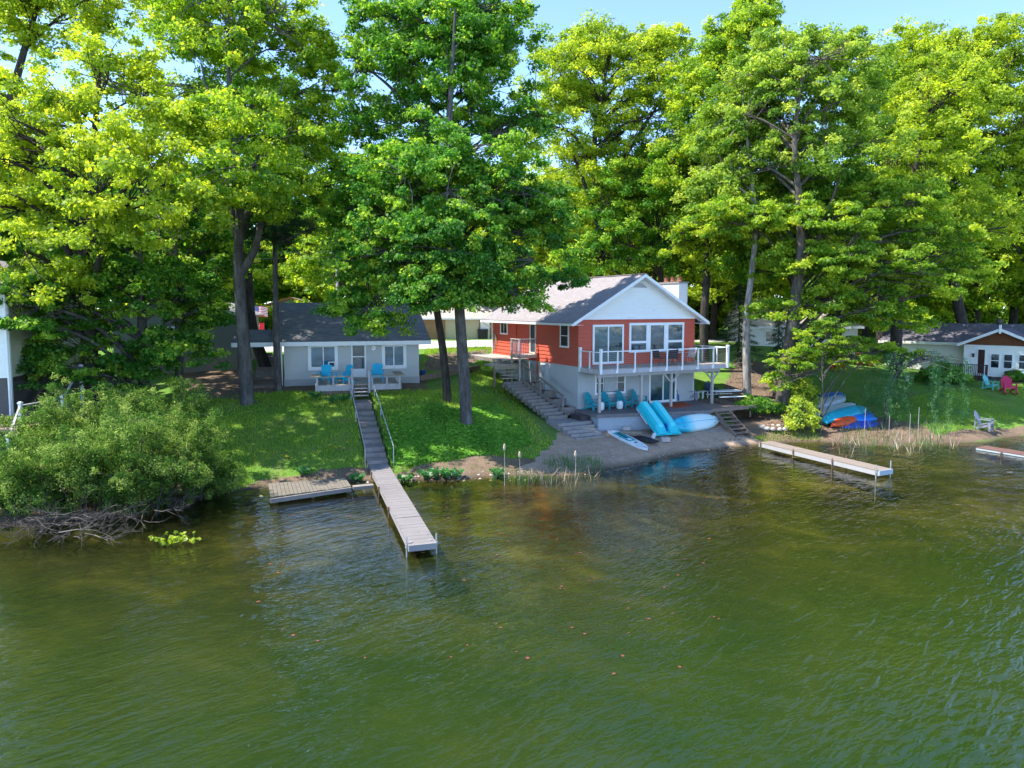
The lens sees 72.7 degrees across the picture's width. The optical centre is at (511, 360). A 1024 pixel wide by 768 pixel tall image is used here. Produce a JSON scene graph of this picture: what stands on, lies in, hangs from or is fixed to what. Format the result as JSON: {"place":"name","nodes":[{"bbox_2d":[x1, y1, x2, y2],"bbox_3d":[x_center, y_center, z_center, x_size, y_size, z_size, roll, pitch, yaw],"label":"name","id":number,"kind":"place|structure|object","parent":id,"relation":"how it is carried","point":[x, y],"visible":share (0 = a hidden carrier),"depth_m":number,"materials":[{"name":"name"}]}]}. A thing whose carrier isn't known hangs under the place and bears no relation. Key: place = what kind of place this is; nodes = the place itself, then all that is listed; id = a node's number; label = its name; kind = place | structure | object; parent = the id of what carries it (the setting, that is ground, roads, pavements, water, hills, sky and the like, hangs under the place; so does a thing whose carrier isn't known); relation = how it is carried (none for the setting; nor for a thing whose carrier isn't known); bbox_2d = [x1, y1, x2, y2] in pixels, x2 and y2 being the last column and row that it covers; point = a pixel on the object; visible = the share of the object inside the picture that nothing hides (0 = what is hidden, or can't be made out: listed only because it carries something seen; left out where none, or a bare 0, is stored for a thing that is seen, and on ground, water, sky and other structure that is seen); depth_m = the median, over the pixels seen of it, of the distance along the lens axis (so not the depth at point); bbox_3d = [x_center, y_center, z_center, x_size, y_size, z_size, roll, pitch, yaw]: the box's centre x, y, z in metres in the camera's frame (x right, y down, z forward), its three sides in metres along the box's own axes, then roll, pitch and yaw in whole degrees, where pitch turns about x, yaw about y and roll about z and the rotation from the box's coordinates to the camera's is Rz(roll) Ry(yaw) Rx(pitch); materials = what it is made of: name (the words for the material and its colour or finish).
{"place":"outdoors","nodes":[
{"label":"outdoors","id":0,"kind":"place"},
{"bbox_2d":[196,360,551,488],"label":"lawn grass","id":1,"kind":"structure","parent":0,"point":[422,396],"depth_m":36.35,"materials":[{"name":"green plant"}]},
{"bbox_2d":[423,346,491,369],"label":"verge grass","id":2,"kind":"structure","parent":0,"point":[475,348],"depth_m":55.67,"materials":[{"name":"plant"}]},
{"bbox_2d":[0,312,1023,669],"bbox_3d":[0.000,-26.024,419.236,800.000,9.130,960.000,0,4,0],"label":"ground","id":3,"kind":"structure","parent":0,"point":[916,596],"depth_m":24.00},
{"bbox_2d":[0,261,81,450],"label":"house","id":4,"kind":"structure","parent":3,"relation":"on","point":[11,349],"depth_m":32.78,"materials":[{"name":"white"}]},
{"bbox_2d":[0,364,84,455],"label":"house stairs","id":5,"kind":"structure","parent":3,"relation":"on","point":[35,399],"depth_m":32.99,"materials":[{"name":"white paint"}]},
{"bbox_2d":[0,427,97,519],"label":"shrub","id":6,"kind":"object","parent":3,"relation":"on","point":[13,462],"visible":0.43,"depth_m":24.22,"materials":[{"name":"green plant"}]},
{"bbox_2d":[0,405,98,452],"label":"shrub","id":7,"kind":"object","parent":3,"relation":"on","point":[24,425],"visible":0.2,"depth_m":29.92,"materials":[{"name":"green plant"}]},
{"bbox_2d":[0,422,151,521],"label":"shrub","id":8,"kind":"object","parent":3,"relation":"on","point":[75,481],"visible":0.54,"depth_m":24.42,"materials":[{"name":"green plant"}]},
{"bbox_2d":[0,0,167,245],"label":"oak tree","id":9,"kind":"object","parent":3,"relation":"on","point":[32,35],"visible":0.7,"depth_m":42.77,"materials":[{"name":"green plant"}]},
{"bbox_2d":[1,372,169,452],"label":"shrub","id":10,"kind":"object","parent":3,"relation":"on","point":[45,415],"visible":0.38,"depth_m":28.39,"materials":[{"name":"green plant"}]},
{"bbox_2d":[11,154,193,303],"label":"background tree","id":11,"kind":"object","parent":3,"relation":"on","point":[115,191],"visible":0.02,"depth_m":61.63,"materials":[{"name":"green plant"}]},
{"bbox_2d":[0,227,234,401],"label":"maple tree","id":12,"kind":"object","parent":3,"relation":"on","point":[118,274],"visible":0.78,"depth_m":35.41,"materials":[{"name":"green plant"}]},
{"bbox_2d":[0,16,240,417],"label":"oak tree","id":13,"kind":"object","parent":3,"relation":"on","point":[22,141],"visible":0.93,"depth_m":31.56,"materials":[{"name":"green plant"}]},
{"bbox_2d":[35,401,207,519],"bbox_3d":[-14.413,3.541,26.029,5.404,4.360,6.558,-3,5,-30],"label":"shrub","id":14,"kind":"object","parent":3,"relation":"on","point":[139,484],"visible":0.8,"depth_m":24.80,"materials":[{"name":"green plant"}]},
{"bbox_2d":[94,374,218,446],"bbox_3d":[-15.414,2.667,30.504,4.881,3.793,4.543,-3,5,-32],"label":"shrub","id":15,"kind":"object","parent":3,"relation":"on","point":[189,407],"visible":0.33,"depth_m":30.31,"materials":[{"name":"green plant"}]},
{"bbox_2d":[110,406,234,507],"bbox_3d":[-13.063,3.662,27.227,4.391,3.934,4.836,0,4,0],"label":"shrub","id":16,"kind":"object","parent":3,"relation":"on","point":[211,436],"visible":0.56,"depth_m":26.59,"materials":[{"name":"green plant"}]},
{"bbox_2d":[99,184,258,401],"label":"maple tree","id":17,"kind":"object","parent":3,"relation":"on","point":[198,253],"visible":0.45,"depth_m":39.78,"materials":[{"name":"green plant"}]},
{"bbox_2d":[92,158,281,291],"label":"background tree","id":18,"kind":"object","parent":3,"relation":"on","point":[258,273],"visible":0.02,"depth_m":72.96,"materials":[{"name":"green plant"}]},
{"bbox_2d":[112,294,264,373],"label":"outbuilding","id":19,"kind":"structure","parent":3,"relation":"on","point":[223,338],"depth_m":47.30,"materials":[{"name":"stone"}]},
{"bbox_2d":[166,450,244,496],"bbox_3d":[-12.180,4.625,28.059,3.085,1.915,2.659,1,5,17],"label":"shrub","id":20,"kind":"object","parent":3,"relation":"on","point":[223,474],"visible":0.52,"depth_m":28.02,"materials":[{"name":"green plant"}]},
{"bbox_2d":[123,0,361,405],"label":"maple tree","id":21,"kind":"object","parent":3,"relation":"on","point":[235,126],"visible":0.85,"depth_m":37.18,"materials":[{"name":"green plant"}]},
{"bbox_2d":[218,218,284,303],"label":"background tree","id":22,"kind":"object","parent":3,"relation":"on","point":[259,288],"visible":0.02,"depth_m":82.46,"materials":[{"name":"green plant"}]},
{"bbox_2d":[159,41,350,366],"bbox_3d":[-15.658,-9.418,46.956,16.201,21.514,10.882,-2,5,-24],"label":"maple tree","id":23,"kind":"object","parent":3,"relation":"on","point":[261,356],"visible":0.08,"depth_m":46.09,"materials":[{"name":"green plant"}]},
{"bbox_2d":[231,329,283,388],"bbox_3d":[-15.658,-0.095,43.139,2.870,3.570,2.710,-1,5,-15],"label":"breezeway","id":24,"kind":"object","parent":3,"relation":"on","point":[260,338],"visible":0.53,"depth_m":42.43,"materials":[{"name":"white paint"}]},
{"bbox_2d":[255,353,283,378],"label":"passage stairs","id":25,"kind":"structure","parent":3,"relation":"on","point":[264,371],"depth_m":46.09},
{"bbox_2d":[243,164,322,391],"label":"maple tree","id":26,"kind":"object","parent":3,"relation":"on","point":[285,235],"visible":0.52,"depth_m":40.80,"materials":[{"name":"plant"}]},
{"bbox_2d":[253,197,329,302],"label":"background tree","id":27,"kind":"object","parent":3,"relation":"on","point":[287,292],"visible":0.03,"depth_m":86.76,"materials":[{"name":"green plant"}]},
{"bbox_2d":[261,203,340,302],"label":"background tree","id":28,"kind":"object","parent":3,"relation":"on","point":[317,298],"visible":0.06,"depth_m":84.96,"materials":[{"name":"green plant"}]},
{"bbox_2d":[268,478,373,511],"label":"shore platform","id":29,"kind":"structure","parent":3,"relation":"on","point":[329,486],"depth_m":28.19,"materials":[{"name":"grey wood"}]},
{"bbox_2d":[271,303,430,386],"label":"cottage","id":30,"kind":"structure","parent":3,"relation":"on","point":[311,343],"depth_m":43.87,"materials":[{"name":"paint"}]},
{"bbox_2d":[308,346,337,370],"bbox_3d":[-11.718,-0.213,43.174,1.800,1.640,0.085,-1,5,-15],"label":"window","id":31,"kind":"structure","parent":30,"relation":"in","point":[318,356],"depth_m":43.16,"materials":[{"name":"glass"}]},
{"bbox_2d":[351,345,365,376],"bbox_3d":[-9.629,-0.015,43.738,0.920,2.120,0.110,-1,5,-15],"label":"front door","id":32,"kind":"structure","parent":30,"relation":"in","point":[358,352],"depth_m":43.76,"materials":[{"name":"white paint"}]},
{"bbox_2d":[382,345,406,368],"bbox_3d":[-7.494,-0.289,44.303,1.550,1.620,0.085,-1,5,-15],"label":"window","id":33,"kind":"structure","parent":30,"relation":"in","point":[393,356],"depth_m":44.31,"materials":[{"name":"glass"}]},
{"bbox_2d":[311,368,404,399],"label":"cottage deck","id":34,"kind":"structure","parent":3,"relation":"on","point":[357,386],"depth_m":40.55,"materials":[{"name":"white wood"}]},
{"bbox_2d":[270,209,452,301],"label":"background tree","id":35,"kind":"object","parent":3,"relation":"on","point":[306,279],"visible":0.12,"depth_m":77.18,"materials":[{"name":"green plant"}]},
{"bbox_2d":[353,399,387,468],"bbox_3d":[-7.354,3.667,35.823,0.940,2.296,8.143,-1,5,-17],"label":"outdoor stairs","id":36,"kind":"object","parent":3,"relation":"on","point":[375,449],"visible":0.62,"depth_m":34.93,"materials":[{"name":"wood"}]},
{"bbox_2d":[315,135,459,401],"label":"maple tree","id":37,"kind":"object","parent":3,"relation":"on","point":[343,204],"visible":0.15,"depth_m":38.15,"materials":[{"name":"green plant"}]},
{"bbox_2d":[318,0,568,197],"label":"maple tree","id":38,"kind":"object","parent":3,"relation":"on","point":[481,53],"visible":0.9,"depth_m":35.71,"materials":[{"name":"green plant"}]},
{"bbox_2d":[307,8,592,424],"bbox_3d":[-2.831,-6.689,33.392,13.811,20.972,8.072,-1,4,-11],"label":"maple tree","id":39,"kind":"object","parent":3,"relation":"on","point":[430,279],"visible":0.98,"depth_m":32.54,"materials":[{"name":"green plant"}]},
{"bbox_2d":[417,300,499,338],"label":"garage","id":40,"kind":"structure","parent":3,"relation":"on","point":[473,322],"depth_m":71.59,"materials":[{"name":"beige"}]},
{"bbox_2d":[385,401,532,465],"bbox_3d":[-2.505,3.462,35.817,10.065,2.115,6.367,-4,6,-43],"label":"ground cover","id":41,"kind":"object","parent":3,"relation":"on","point":[420,425],"visible":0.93,"depth_m":34.77,"materials":[{"name":"green plant"}]},
{"bbox_2d":[510,338,536,380],"bbox_3d":[0.757,0.141,44.704,1.325,3.102,1.265,-2,5,-27],"label":"entry landing","id":42,"kind":"object","parent":3,"relation":"on","point":[519,355],"visible":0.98,"depth_m":44.07,"materials":[{"name":"wood"}]},
{"bbox_2d":[502,362,568,419],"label":"timber steps","id":43,"kind":"structure","parent":3,"relation":"on","point":[543,408],"depth_m":41.45,"materials":[{"name":"wood"}]},
{"bbox_2d":[527,382,575,414],"bbox_3d":[2.307,2.245,42.317,0.850,1.530,4.600,-2,5,-27],"label":"terrace planter","id":44,"kind":"object","parent":3,"relation":"on","point":[550,394],"visible":0.64,"depth_m":42.07,"materials":[{"name":"concrete"}]},
{"bbox_2d":[479,165,643,291],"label":"background tree","id":45,"kind":"object","parent":3,"relation":"on","point":[542,260],"visible":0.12,"depth_m":67.36,"materials":[{"name":"green plant"}]},
{"bbox_2d":[521,450,604,484],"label":"green reeds","id":46,"kind":"object","parent":3,"relation":"on","point":[572,464],"visible":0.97,"depth_m":32.62,"materials":[{"name":"green plant"}]},
{"bbox_2d":[546,413,604,439],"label":"concrete steps","id":47,"kind":"structure","parent":3,"relation":"on","point":[576,426],"depth_m":38.07,"materials":[{"name":"concrete"}]},
{"bbox_2d":[480,273,709,408],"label":"lake house","id":48,"kind":"structure","parent":3,"relation":"on","point":[643,311],"depth_m":42.38,"materials":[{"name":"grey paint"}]},
{"bbox_2d":[468,353,527,386],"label":"entry walk","id":49,"kind":"structure","parent":48,"relation":"attached to","point":[499,359],"depth_m":44.88,"materials":[{"name":"grey wood"}]},
{"bbox_2d":[592,324,623,364],"bbox_3d":[5.688,-0.948,40.994,2.200,2.320,0.135,-2,5,-27],"label":"sliding door","id":50,"kind":"structure","parent":48,"relation":"in","point":[605,337],"depth_m":41.02,"materials":[{"name":"white paint"}]},
{"bbox_2d":[595,374,625,394],"bbox_3d":[5.841,1.354,41.310,2.200,1.300,0.085,-2,5,-27],"label":"lower window","id":51,"kind":"structure","parent":48,"relation":"in","point":[609,385],"depth_m":41.34,"materials":[{"name":"white glass"}]},
{"bbox_2d":[629,322,683,352],"bbox_3d":[8.885,-1.424,42.621,4.200,1.780,0.085,-2,5,-27],"label":"picture window","id":52,"kind":"structure","parent":48,"relation":"in","point":[642,336],"depth_m":42.58,"materials":[{"name":"white paint"}]},
{"bbox_2d":[648,373,676,402],"bbox_3d":[9.351,1.509,43.089,2.150,2.180,0.135,-2,5,-27],"label":"lower sliding door","id":53,"kind":"structure","parent":48,"relation":"in","point":[659,386],"depth_m":43.06,"materials":[{"name":"white paint"}]},
{"bbox_2d":[508,8,711,276],"bbox_3d":[8.120,-14.165,57.164,16.964,27.377,12.230,0,4,0],"label":"maple tree","id":54,"kind":"object","parent":3,"relation":"on","point":[652,46],"visible":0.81,"depth_m":54.46,"materials":[{"name":"green plant"}]},
{"bbox_2d":[544,127,705,282],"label":"maple tree","id":55,"kind":"object","parent":3,"relation":"on","point":[612,244],"visible":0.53,"depth_m":53.22,"materials":[{"name":"green plant"}]},
{"bbox_2d":[607,429,647,450],"bbox_3d":[6.179,4.195,37.009,0.800,0.159,3.246,-2,13,-28],"label":"paddle board","id":56,"kind":"object","parent":3,"relation":"on","point":[630,440],"visible":1,"depth_m":36.83,"materials":[{"name":"white plastic"}]},
{"bbox_2d":[576,123,682,280],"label":"maple tree","id":57,"kind":"object","parent":3,"relation":"on","point":[644,139],"visible":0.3,"depth_m":54.95,"materials":[{"name":"green plant"}]},
{"bbox_2d":[575,400,711,430],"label":"patio deck","id":58,"kind":"structure","parent":3,"relation":"on","point":[606,418],"depth_m":39.16,"materials":[{"name":"grey concrete"}]},
{"bbox_2d":[578,345,729,412],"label":"balcony deck","id":59,"kind":"structure","parent":58,"relation":"on","point":[600,370],"depth_m":40.44,"materials":[{"name":"white paint"}]},
{"bbox_2d":[636,400,681,435],"bbox_3d":[8.137,3.147,38.715,1.651,0.432,2.652,-2,37,-21],"label":"pedal boat","id":60,"kind":"object","parent":58,"relation":"on","point":[660,421],"visible":1,"depth_m":38.41,"materials":[{"name":"blue plastic"}]},
{"bbox_2d":[586,205,771,311],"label":"background tree","id":61,"kind":"object","parent":3,"relation":"on","point":[684,273],"visible":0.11,"depth_m":68.06,"materials":[{"name":"green plant"}]},
{"bbox_2d":[674,414,718,431],"bbox_3d":[10.337,3.513,39.292,4.000,1.020,0.511,-3,-27,-31],"label":"tandem kayak","id":62,"kind":"object","parent":3,"relation":"on","point":[692,423],"visible":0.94,"depth_m":39.04,"materials":[{"name":"blue plastic"}]},
{"bbox_2d":[636,0,786,372],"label":"maple tree","id":63,"kind":"object","parent":3,"relation":"on","point":[731,37],"visible":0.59,"depth_m":49.05,"materials":[{"name":"green plant"}]},
{"bbox_2d":[637,185,789,339],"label":"background tree","id":64,"kind":"object","parent":3,"relation":"on","point":[695,293],"visible":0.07,"depth_m":66.75,"materials":[{"name":"green plant"}]},
{"bbox_2d":[691,298,757,334],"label":"background bush","id":65,"kind":"object","parent":3,"relation":"on","point":[720,319],"visible":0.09,"depth_m":77.11,"materials":[{"name":"green plant"}]},
{"bbox_2d":[694,398,756,419],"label":"side deck","id":66,"kind":"structure","parent":3,"relation":"on","point":[727,405],"depth_m":41.99,"materials":[{"name":"grey wood"}]},
{"bbox_2d":[714,410,751,437],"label":"wooden stairs","id":67,"kind":"structure","parent":3,"relation":"on","point":[737,421],"depth_m":39.66,"materials":[{"name":"grey wood"}]},
{"bbox_2d":[669,51,805,394],"bbox_3d":[14.838,-8.446,46.405,7.762,22.079,8.126,-1,4,-12],"label":"birch tree","id":68,"kind":"object","parent":3,"relation":"on","point":[707,183],"visible":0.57,"depth_m":44.26,"materials":[{"name":"green plant"}]},
{"bbox_2d":[715,278,763,361],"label":"spruce tree","id":69,"kind":"object","parent":3,"relation":"on","point":[739,330],"visible":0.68,"depth_m":53.86,"materials":[{"name":"green plant"}]},
{"bbox_2d":[734,392,768,415],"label":"shrub","id":70,"kind":"object","parent":3,"relation":"on","point":[749,399],"visible":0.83,"depth_m":42.24,"materials":[{"name":"green plant"}]},
{"bbox_2d":[752,397,787,414],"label":"shrub","id":71,"kind":"object","parent":3,"relation":"on","point":[772,406],"visible":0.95,"depth_m":42.01,"materials":[{"name":"green plant"}]},
{"bbox_2d":[757,320,794,397],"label":"spruce tree","id":72,"kind":"object","parent":3,"relation":"on","point":[777,341],"visible":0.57,"depth_m":43.91,"materials":[{"name":"green plant"}]},
{"bbox_2d":[723,300,864,355],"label":"back house","id":73,"kind":"structure","parent":3,"relation":"on","point":[763,332],"depth_m":63.41,"materials":[{"name":"white"}]},
{"bbox_2d":[781,394,821,432],"bbox_3d":[16.793,3.235,40.509,2.310,2.579,2.163,0,4,0],"label":"shrub","id":74,"kind":"object","parent":3,"relation":"on","point":[800,413],"visible":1,"depth_m":40.09,"materials":[{"name":"green plant"}]},
{"bbox_2d":[783,369,821,409],"bbox_3d":[17.839,2.078,42.775,2.541,3.352,1.835,0,4,0],"label":"shrub","id":75,"kind":"object","parent":3,"relation":"on","point":[805,388],"visible":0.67,"depth_m":42.48,"materials":[{"name":"green plant"}]},
{"bbox_2d":[688,19,922,414],"bbox_3d":[18.314,-9.185,44.888,13.782,25.258,11.377,0,4,0],"label":"maple tree","id":76,"kind":"object","parent":3,"relation":"on","point":[802,139],"visible":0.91,"depth_m":42.68,"materials":[{"name":"green plant"}]},
{"bbox_2d":[714,161,912,292],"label":"maple tree","id":77,"kind":"object","parent":3,"relation":"on","point":[820,186],"visible":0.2,"depth_m":47.13,"materials":[{"name":"green plant"}]},
{"bbox_2d":[759,440,892,501],"bbox_3d":[15.148,5.260,34.298,1.034,1.981,7.235,-2,5,-24],"label":"side dock","id":78,"kind":"object","parent":3,"relation":"on","point":[860,466],"visible":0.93,"depth_m":33.36,"materials":[{"name":"grey wood"}]},
{"bbox_2d":[676,165,1009,397],"bbox_3d":[21.347,-4.747,43.648,22.383,15.473,8.901,-1,4,-7],"label":"maple tree","id":79,"kind":"object","parent":3,"relation":"on","point":[865,247],"visible":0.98,"depth_m":42.47,"materials":[{"name":"green plant"}]},
{"bbox_2d":[831,416,856,426],"bbox_3d":[20.003,3.634,41.828,2.646,0.432,0.700,-8,28,-31],"label":"kayak","id":80,"kind":"object","parent":3,"relation":"on","point":[837,422],"visible":0.92,"depth_m":41.46,"materials":[{"name":"orange plastic"}]},
{"bbox_2d":[819,405,866,424],"bbox_3d":[20.426,3.254,42.675,4.509,0.492,0.950,-10,33,-32],"label":"canoe","id":81,"kind":"object","parent":80,"relation":"on","point":[833,415],"visible":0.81,"depth_m":42.30,"materials":[{"name":"blue plastic"}]},
{"bbox_2d":[759,318,930,433],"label":"sapling tree","id":82,"kind":"object","parent":3,"relation":"on","point":[828,350],"visible":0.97,"depth_m":41.24,"materials":[{"name":"green plant"}]},
{"bbox_2d":[802,53,959,335],"bbox_3d":[32.116,-13.835,62.627,17.830,27.153,10.403,-1,4,-8],"label":"maple tree","id":83,"kind":"object","parent":3,"relation":"on","point":[870,159],"visible":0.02,"depth_m":60.78,"materials":[{"name":"green plant"}]},
{"bbox_2d":[831,411,964,457],"bbox_3d":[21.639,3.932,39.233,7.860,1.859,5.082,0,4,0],"label":"green reeds","id":84,"kind":"object","parent":3,"relation":"on","point":[884,428],"visible":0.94,"depth_m":39.32,"materials":[{"name":"green plant"}]},
{"bbox_2d":[856,349,971,429],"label":"willow tree","id":85,"kind":"object","parent":3,"relation":"on","point":[901,365],"visible":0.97,"depth_m":41.66,"materials":[{"name":"green plant"}]},
{"bbox_2d":[848,51,1009,363],"bbox_3d":[33.929,-12.596,59.740,17.172,26.556,12.614,0,4,0],"label":"maple tree","id":86,"kind":"object","parent":3,"relation":"on","point":[879,334],"visible":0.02,"depth_m":57.91,"materials":[{"name":"green plant"}]},
{"bbox_2d":[845,42,1023,377],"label":"maple tree","id":87,"kind":"object","parent":3,"relation":"on","point":[927,126],"visible":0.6,"depth_m":50.68,"materials":[{"name":"green plant"}]},
{"bbox_2d":[913,361,964,383],"bbox_3d":[31.312,1.084,51.251,4.269,1.979,3.084,-3,5,-35],"label":"shrub","id":88,"kind":"object","parent":3,"relation":"on","point":[923,376],"visible":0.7,"depth_m":50.66,"materials":[{"name":"green plant"}]},
{"bbox_2d":[870,11,1023,322],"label":"oak tree","id":89,"kind":"object","parent":3,"relation":"on","point":[1009,58],"visible":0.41,"depth_m":56.30,"materials":[{"name":"green plant"}]},
{"bbox_2d":[878,319,1023,380],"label":"house","id":90,"kind":"structure","parent":3,"relation":"on","point":[997,348],"depth_m":55.11,"materials":[{"name":"white"}]},
{"bbox_2d":[911,293,1008,323],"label":"background bush","id":91,"kind":"object","parent":3,"relation":"on","point":[941,313],"visible":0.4,"depth_m":78.28,"materials":[{"name":"green plant"}]},
{"bbox_2d":[916,229,1023,322],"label":"background tree","id":92,"kind":"object","parent":3,"relation":"on","point":[1010,284],"visible":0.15,"depth_m":72.92,"materials":[{"name":"green plant"}]},
{"bbox_2d":[939,106,1023,279],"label":"oak tree","id":93,"kind":"object","parent":3,"relation":"on","point":[1007,167],"visible":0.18,"depth_m":59.07,"materials":[{"name":"green plant"}]},
{"bbox_2d":[973,248,1023,323],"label":"background tree","id":94,"kind":"object","parent":3,"relation":"on","point":[1013,316],"visible":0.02,"depth_m":79.26,"materials":[{"name":"green plant"}]},
{"bbox_2d":[0,438,1023,767],"bbox_3d":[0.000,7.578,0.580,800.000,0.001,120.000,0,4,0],"label":"water","id":95,"kind":"structure","parent":0,"point":[510,718],"depth_m":12.90,"materials":[{"name":"green liquid"}]},
{"bbox_2d":[0,500,82,543],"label":"dead branches","id":96,"kind":"object","parent":95,"relation":"on","point":[22,523],"visible":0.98,"depth_m":22.34,"materials":[{"name":"brown wood"}]},
{"bbox_2d":[15,483,119,548],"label":"dead branches","id":97,"kind":"object","parent":95,"relation":"in","point":[66,514],"visible":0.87,"depth_m":22.85,"materials":[{"name":"brown wood"}]},
{"bbox_2d":[47,504,139,544],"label":"dead branches","id":98,"kind":"object","parent":95,"relation":"in","point":[92,531],"visible":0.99,"depth_m":21.59,"materials":[{"name":"wood"}]},
{"bbox_2d":[69,501,191,542],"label":"dead branches","id":99,"kind":"object","parent":95,"relation":"in","point":[131,514],"visible":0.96,"depth_m":23.41,"materials":[{"name":"brown wood"}]},
{"bbox_2d":[369,463,437,596],"bbox_3d":[-4.429,5.982,26.639,1.015,2.071,11.421,-1,5,-17],"label":"dock","id":100,"kind":"object","parent":95,"relation":"in","point":[414,531],"visible":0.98,"depth_m":24.41,"materials":[{"name":"grey wood"}]},
{"bbox_2d":[976,446,1023,464],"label":"red dock","id":101,"kind":"object","parent":95,"relation":"in","point":[1001,451],"visible":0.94,"depth_m":36.35,"materials":[{"name":"wood"}]},
{"bbox_2d":[0,0,1023,480],"label":"sky","id":102,"kind":"structure","parent":0,"point":[876,15],"materials":[{"name":"blue"}]},
{"bbox_2d":[874,384,1023,434],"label":"lawn grass","id":103,"kind":"structure","parent":0,"point":[973,405],"depth_m":44.41,"materials":[{"name":"green plant"}]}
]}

